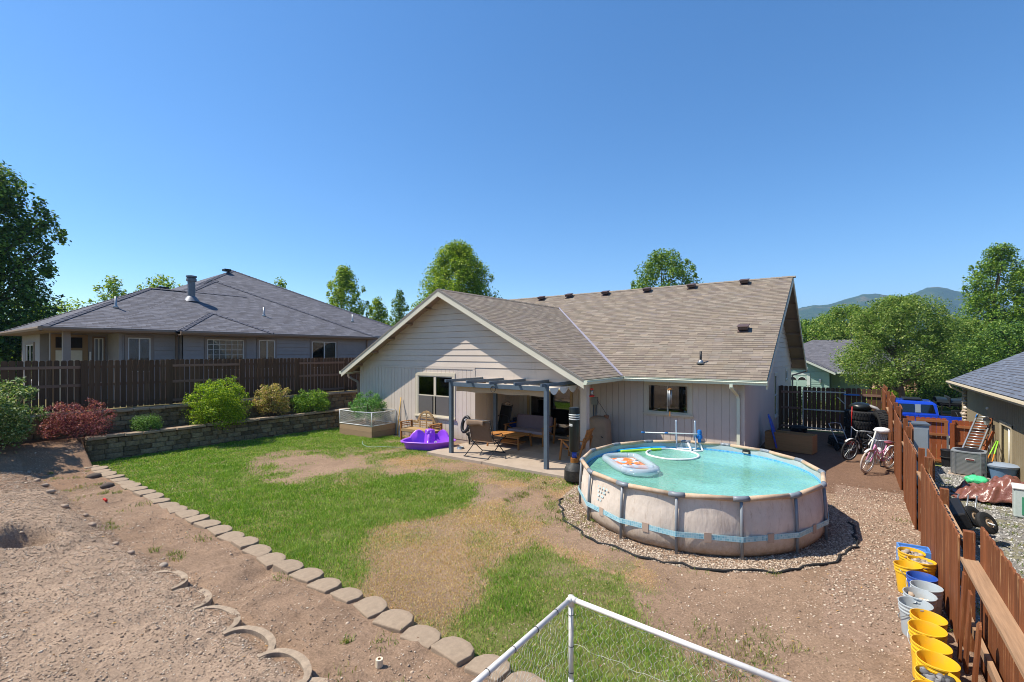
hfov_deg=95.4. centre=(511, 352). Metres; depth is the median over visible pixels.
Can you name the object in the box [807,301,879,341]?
tree
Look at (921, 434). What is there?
utility cabinet
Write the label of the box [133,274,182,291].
tree
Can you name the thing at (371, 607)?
edging block
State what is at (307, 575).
edging block
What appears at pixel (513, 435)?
coffee table
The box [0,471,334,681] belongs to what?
terrace gravel
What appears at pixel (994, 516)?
side yard gravel
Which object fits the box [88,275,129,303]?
tree
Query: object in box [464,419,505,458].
reclining chair
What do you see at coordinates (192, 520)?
edging block
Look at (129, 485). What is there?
edging block
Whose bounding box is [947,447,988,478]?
box
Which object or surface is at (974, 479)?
green bag
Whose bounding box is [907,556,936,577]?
bucket
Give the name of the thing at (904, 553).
bucket
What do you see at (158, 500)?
edging block
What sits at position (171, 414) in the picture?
retaining wall
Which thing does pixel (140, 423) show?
shrub
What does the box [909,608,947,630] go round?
bucket
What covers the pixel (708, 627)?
loose stones
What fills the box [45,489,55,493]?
buried stone
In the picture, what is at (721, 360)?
house
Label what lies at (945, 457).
trash bin
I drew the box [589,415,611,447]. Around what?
covered grill
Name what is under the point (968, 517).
garden cart
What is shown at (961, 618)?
loose board
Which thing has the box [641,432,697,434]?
pool pole
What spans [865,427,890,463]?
folded canopy
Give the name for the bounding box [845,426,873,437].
tyre
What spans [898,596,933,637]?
bucket
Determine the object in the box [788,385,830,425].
hedge shrub
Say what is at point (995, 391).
house
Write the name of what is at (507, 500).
weeds
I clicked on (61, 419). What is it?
shrub
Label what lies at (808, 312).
hills
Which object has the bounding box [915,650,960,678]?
bucket
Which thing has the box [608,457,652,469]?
towel
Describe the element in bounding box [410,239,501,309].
tree
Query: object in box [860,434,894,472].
bicycle
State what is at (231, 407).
shrub
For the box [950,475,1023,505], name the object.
tarp heap
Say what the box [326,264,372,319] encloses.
tree
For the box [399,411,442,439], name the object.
garden bench
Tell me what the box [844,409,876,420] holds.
tyre
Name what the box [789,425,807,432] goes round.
tyre
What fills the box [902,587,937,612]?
bucket
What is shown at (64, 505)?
buried stone
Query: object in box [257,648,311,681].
scalloped edging
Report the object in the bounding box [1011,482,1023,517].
cooler
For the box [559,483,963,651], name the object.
gravel
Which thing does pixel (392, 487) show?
grass
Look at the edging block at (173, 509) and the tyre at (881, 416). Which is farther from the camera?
the tyre at (881, 416)
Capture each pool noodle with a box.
[617,447,665,451]
[621,448,661,451]
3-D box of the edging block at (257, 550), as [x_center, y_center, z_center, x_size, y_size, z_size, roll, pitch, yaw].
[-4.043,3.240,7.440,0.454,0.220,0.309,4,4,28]
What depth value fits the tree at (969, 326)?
40.14 m
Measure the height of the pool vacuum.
0.546 m
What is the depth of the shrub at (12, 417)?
12.36 m
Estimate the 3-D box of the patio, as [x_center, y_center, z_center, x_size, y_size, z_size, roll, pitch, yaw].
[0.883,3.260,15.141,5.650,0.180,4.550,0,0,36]
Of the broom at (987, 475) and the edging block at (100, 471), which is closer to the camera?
the edging block at (100, 471)
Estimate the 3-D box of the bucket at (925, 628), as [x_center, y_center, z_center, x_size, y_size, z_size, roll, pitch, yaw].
[4.345,3.059,4.873,0.319,0.370,0.323,-1,0,-13]
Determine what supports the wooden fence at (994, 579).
on the ground at (204, 563)
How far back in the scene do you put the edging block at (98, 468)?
12.62 m
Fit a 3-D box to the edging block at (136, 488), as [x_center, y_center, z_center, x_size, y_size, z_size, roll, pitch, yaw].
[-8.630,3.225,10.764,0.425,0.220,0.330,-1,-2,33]
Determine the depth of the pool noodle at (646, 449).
11.73 m
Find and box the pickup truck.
[896,396,961,435]
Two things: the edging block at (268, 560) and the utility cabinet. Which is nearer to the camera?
the edging block at (268, 560)
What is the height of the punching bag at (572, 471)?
1.840 m
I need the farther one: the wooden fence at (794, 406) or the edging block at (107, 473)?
the wooden fence at (794, 406)
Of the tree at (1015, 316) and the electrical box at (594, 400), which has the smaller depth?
the electrical box at (594, 400)
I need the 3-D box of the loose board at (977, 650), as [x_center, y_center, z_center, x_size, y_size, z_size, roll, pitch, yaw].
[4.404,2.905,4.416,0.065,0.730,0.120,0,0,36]
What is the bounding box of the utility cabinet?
[902,420,930,493]
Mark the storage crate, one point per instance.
(926, 550)
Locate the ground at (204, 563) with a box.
[0,357,1023,681]
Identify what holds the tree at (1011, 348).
on the ground at (204, 563)
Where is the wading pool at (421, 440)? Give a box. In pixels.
[401,428,455,450]
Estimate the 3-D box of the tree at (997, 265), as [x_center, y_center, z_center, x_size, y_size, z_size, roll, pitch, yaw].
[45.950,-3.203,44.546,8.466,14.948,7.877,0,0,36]
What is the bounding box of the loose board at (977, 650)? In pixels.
[972,622,981,681]
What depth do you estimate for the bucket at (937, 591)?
5.77 m
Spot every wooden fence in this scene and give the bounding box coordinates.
[0,357,359,413]
[778,385,881,434]
[882,384,1023,681]
[902,415,985,448]
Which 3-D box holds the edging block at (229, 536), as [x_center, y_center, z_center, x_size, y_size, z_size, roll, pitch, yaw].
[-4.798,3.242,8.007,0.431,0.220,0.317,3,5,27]
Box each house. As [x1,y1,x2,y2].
[0,269,392,403]
[339,276,807,456]
[791,340,970,401]
[946,352,1023,481]
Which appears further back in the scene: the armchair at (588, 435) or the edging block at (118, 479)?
the armchair at (588, 435)
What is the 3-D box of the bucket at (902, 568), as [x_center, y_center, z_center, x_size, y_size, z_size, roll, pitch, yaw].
[5.393,3.057,6.325,0.323,0.370,0.319,0,-4,-11]
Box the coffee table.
[486,430,532,449]
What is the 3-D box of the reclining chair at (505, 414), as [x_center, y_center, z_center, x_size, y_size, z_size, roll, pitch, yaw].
[-0.324,2.511,17.087,0.429,1.256,0.722,0,0,-40]
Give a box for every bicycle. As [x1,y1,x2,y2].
[841,426,874,460]
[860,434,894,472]
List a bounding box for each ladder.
[675,420,696,449]
[962,413,989,449]
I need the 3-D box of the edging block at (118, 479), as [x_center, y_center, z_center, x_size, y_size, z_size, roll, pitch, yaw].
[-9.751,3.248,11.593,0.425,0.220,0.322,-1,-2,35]
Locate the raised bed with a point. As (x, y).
(371, 428)
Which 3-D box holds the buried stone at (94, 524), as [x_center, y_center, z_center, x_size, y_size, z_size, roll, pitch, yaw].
[-7.375,3.014,8.186,0.120,0.076,0.107,0,0,-36]
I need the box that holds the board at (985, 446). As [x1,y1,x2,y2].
[981,418,994,450]
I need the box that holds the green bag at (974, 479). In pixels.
[963,475,988,483]
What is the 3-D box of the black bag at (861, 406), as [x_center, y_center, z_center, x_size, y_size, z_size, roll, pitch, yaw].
[12.256,1.880,16.191,0.937,0.322,0.614,0,0,36]
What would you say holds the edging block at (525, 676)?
on the ground at (204, 563)
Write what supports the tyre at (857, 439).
on the ground at (204, 563)
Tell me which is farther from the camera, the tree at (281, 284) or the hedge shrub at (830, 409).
the tree at (281, 284)
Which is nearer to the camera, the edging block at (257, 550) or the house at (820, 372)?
the edging block at (257, 550)
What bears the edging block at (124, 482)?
on the ground at (204, 563)
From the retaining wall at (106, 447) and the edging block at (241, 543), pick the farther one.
the retaining wall at (106, 447)
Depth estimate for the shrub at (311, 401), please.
19.72 m
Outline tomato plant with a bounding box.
[348,390,386,423]
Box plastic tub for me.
[986,461,1019,478]
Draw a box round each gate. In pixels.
[802,387,845,431]
[916,417,948,462]
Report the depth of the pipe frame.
3.93 m
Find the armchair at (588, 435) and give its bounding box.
[558,428,594,462]
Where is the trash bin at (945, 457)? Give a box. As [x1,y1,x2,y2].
[940,448,950,466]
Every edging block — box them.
[91,466,108,470]
[92,469,111,472]
[101,471,116,476]
[103,474,124,479]
[110,477,128,481]
[115,480,134,484]
[120,482,141,489]
[127,486,147,491]
[133,489,155,496]
[143,492,163,499]
[150,498,170,503]
[158,502,179,508]
[166,505,187,513]
[175,509,199,518]
[185,514,209,524]
[193,519,220,528]
[207,525,232,536]
[217,531,244,541]
[231,536,258,549]
[242,544,271,556]
[256,552,285,569]
[272,559,303,574]
[288,567,323,583]
[306,578,341,593]
[330,587,362,603]
[353,596,387,618]
[372,609,413,632]
[400,624,440,649]
[431,636,474,666]
[464,654,510,681]
[504,671,544,681]
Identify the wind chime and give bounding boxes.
[667,388,671,415]
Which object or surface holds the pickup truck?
on the ground at (204, 563)
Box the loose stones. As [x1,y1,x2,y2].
[27,449,971,681]
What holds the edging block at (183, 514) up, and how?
on the ground at (204, 563)
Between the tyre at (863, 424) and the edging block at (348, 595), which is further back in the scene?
the tyre at (863, 424)
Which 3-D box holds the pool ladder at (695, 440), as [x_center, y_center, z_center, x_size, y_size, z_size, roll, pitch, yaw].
[4.512,2.502,12.115,0.502,1.506,0.860,0,0,15]
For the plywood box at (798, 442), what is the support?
on the ground at (204, 563)
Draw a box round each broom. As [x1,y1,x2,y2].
[972,440,996,476]
[986,441,998,477]
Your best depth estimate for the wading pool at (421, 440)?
16.22 m
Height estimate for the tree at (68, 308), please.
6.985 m
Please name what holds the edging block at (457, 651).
on the ground at (204, 563)
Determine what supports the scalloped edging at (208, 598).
on the ground at (204, 563)
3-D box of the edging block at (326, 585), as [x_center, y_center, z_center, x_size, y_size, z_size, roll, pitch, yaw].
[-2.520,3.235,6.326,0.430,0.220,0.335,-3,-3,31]
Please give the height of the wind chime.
1.060 m
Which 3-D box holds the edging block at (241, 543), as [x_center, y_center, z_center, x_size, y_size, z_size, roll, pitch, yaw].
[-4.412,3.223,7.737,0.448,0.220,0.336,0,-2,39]
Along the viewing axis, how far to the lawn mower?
15.08 m
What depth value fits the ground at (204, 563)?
6.25 m
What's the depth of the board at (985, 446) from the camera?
15.74 m
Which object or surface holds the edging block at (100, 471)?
on the ground at (204, 563)
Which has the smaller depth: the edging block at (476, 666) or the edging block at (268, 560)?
the edging block at (476, 666)
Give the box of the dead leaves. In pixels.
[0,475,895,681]
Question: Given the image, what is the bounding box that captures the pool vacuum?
[645,430,703,460]
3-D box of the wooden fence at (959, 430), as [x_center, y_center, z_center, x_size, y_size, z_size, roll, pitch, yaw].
[15.832,3.338,17.513,2.855,1.863,0.144,0,0,36]
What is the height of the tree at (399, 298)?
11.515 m
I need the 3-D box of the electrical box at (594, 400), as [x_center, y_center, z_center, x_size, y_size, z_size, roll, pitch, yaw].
[3.077,2.355,16.098,0.192,1.590,1.024,0,0,-23]
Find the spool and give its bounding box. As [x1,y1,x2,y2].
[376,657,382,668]
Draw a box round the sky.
[0,0,1023,346]
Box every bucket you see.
[893,560,923,592]
[897,547,925,560]
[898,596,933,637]
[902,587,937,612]
[906,571,937,586]
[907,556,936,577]
[907,619,947,656]
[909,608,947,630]
[910,580,943,615]
[910,634,952,677]
[911,679,929,681]
[914,664,960,681]
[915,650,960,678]
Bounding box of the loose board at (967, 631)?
[963,590,972,673]
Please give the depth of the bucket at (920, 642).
4.69 m
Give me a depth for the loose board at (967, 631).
4.74 m
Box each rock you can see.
[85,473,101,478]
[100,482,114,488]
[159,562,167,566]
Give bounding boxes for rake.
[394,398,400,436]
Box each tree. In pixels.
[0,161,71,381]
[0,297,95,380]
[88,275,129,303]
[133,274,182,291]
[274,277,286,288]
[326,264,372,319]
[367,296,392,324]
[388,289,409,325]
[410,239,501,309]
[630,248,702,288]
[800,313,851,343]
[800,317,828,342]
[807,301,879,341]
[829,293,975,397]
[911,346,1002,409]
[915,315,1015,363]
[947,242,1023,353]
[952,318,1023,391]
[994,267,1023,346]
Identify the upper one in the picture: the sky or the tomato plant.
the sky
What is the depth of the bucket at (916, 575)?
6.09 m
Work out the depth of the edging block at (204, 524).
8.50 m
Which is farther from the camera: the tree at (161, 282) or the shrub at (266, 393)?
the tree at (161, 282)
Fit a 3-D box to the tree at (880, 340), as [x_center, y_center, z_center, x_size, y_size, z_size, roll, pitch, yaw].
[27.399,-0.052,33.270,7.934,8.667,8.544,0,0,36]
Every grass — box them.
[91,427,732,681]
[105,428,729,681]
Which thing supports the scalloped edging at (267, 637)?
on the ground at (204, 563)
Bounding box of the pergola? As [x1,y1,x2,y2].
[445,377,579,468]
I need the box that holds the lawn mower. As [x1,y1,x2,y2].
[828,423,863,453]
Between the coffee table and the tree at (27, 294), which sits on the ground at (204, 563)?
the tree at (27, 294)
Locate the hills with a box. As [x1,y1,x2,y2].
[798,287,1017,347]
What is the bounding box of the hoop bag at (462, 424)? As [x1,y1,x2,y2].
[460,415,470,443]
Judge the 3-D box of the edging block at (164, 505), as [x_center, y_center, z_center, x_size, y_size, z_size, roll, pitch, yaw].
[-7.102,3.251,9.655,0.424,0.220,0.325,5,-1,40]
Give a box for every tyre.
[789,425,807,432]
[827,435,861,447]
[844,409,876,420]
[844,418,876,429]
[844,435,871,446]
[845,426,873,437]
[873,410,887,438]
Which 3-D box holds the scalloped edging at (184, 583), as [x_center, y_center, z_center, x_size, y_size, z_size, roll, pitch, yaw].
[-4.526,3.087,6.205,0.760,0.220,0.290,-1,0,33]
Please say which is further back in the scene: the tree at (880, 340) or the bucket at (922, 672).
the tree at (880, 340)
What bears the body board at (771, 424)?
on the plywood box at (798, 442)
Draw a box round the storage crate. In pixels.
[896,542,930,559]
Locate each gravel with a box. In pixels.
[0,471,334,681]
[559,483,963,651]
[916,466,1023,622]
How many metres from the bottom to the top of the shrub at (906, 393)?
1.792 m
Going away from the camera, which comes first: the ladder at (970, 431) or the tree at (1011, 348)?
the ladder at (970, 431)
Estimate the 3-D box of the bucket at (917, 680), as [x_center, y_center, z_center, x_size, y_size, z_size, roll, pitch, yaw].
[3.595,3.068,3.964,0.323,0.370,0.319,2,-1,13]
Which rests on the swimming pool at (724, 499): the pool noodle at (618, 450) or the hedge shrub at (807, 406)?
the pool noodle at (618, 450)
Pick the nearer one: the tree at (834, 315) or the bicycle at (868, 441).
the bicycle at (868, 441)
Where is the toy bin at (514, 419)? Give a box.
[509,417,516,427]
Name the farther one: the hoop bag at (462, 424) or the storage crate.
the hoop bag at (462, 424)
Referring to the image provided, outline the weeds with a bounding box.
[44,470,1023,681]
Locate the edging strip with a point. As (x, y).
(847, 550)
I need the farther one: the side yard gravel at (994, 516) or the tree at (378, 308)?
the tree at (378, 308)
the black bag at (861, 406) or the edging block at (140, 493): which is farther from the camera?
the black bag at (861, 406)
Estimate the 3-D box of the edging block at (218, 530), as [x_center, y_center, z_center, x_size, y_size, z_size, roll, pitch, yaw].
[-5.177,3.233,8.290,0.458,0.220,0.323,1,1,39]
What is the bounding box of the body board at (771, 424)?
[768,414,776,447]
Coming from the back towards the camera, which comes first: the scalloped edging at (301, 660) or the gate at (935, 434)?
the gate at (935, 434)
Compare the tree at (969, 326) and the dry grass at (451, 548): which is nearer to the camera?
the dry grass at (451, 548)
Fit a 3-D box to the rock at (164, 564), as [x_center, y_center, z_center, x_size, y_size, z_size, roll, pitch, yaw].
[-5.048,3.074,6.751,0.110,0.072,0.148,0,0,-30]
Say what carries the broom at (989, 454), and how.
on the ground at (204, 563)
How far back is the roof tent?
21.75 m
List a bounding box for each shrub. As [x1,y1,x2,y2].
[0,376,53,453]
[36,397,116,439]
[129,413,163,430]
[182,377,254,431]
[252,383,290,415]
[290,388,330,413]
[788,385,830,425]
[825,386,856,431]
[889,386,915,397]
[909,384,956,410]
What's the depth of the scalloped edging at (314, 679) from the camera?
4.28 m
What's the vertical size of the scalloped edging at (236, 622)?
0.220 m
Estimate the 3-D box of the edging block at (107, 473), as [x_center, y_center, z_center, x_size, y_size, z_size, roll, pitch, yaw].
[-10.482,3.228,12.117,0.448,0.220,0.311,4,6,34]
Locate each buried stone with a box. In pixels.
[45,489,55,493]
[60,504,68,507]
[88,522,96,526]
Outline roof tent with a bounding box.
[932,395,961,407]
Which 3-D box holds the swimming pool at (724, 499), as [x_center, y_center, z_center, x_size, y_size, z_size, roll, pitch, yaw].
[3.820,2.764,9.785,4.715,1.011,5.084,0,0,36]
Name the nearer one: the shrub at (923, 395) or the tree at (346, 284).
the shrub at (923, 395)
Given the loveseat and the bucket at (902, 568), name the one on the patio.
the loveseat
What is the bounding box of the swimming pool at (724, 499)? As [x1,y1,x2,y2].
[578,440,828,559]
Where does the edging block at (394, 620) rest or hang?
on the ground at (204, 563)
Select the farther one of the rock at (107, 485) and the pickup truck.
the pickup truck
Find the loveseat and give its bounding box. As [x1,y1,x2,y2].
[504,414,555,446]
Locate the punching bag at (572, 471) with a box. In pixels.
[564,407,583,481]
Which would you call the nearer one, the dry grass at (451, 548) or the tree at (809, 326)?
the dry grass at (451, 548)
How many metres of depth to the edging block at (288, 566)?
6.83 m
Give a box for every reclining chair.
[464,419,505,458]
[498,404,512,429]
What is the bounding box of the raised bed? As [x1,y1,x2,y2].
[339,406,395,437]
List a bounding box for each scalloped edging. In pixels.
[152,570,187,590]
[173,587,211,609]
[195,605,240,631]
[222,625,275,659]
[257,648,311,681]
[296,677,327,681]
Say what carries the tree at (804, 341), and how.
on the ground at (204, 563)
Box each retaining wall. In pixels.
[0,391,357,444]
[84,407,356,461]
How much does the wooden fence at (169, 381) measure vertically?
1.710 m
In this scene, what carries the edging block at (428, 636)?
on the ground at (204, 563)
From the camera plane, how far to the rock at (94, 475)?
11.80 m
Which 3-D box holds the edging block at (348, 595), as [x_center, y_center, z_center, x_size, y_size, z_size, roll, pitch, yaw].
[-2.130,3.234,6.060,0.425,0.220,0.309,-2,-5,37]
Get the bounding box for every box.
[591,397,605,415]
[765,429,816,454]
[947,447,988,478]
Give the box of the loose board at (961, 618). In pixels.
[957,571,966,662]
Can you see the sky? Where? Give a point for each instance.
(847, 149)
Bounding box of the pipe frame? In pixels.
[471,594,790,681]
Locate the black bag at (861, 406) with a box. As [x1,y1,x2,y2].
[848,402,879,411]
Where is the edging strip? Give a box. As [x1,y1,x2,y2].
[558,498,859,573]
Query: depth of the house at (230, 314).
20.79 m
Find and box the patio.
[427,436,591,478]
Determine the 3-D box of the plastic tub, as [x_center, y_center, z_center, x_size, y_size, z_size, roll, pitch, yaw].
[14.558,3.510,13.839,0.760,0.480,0.760,0,0,19]
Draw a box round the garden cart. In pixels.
[916,493,998,534]
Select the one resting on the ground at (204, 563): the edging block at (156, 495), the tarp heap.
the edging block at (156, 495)
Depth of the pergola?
13.95 m
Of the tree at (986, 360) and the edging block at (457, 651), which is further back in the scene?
the tree at (986, 360)
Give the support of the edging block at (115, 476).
on the ground at (204, 563)
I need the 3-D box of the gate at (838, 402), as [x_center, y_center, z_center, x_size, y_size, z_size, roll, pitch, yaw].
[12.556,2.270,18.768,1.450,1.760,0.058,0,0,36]

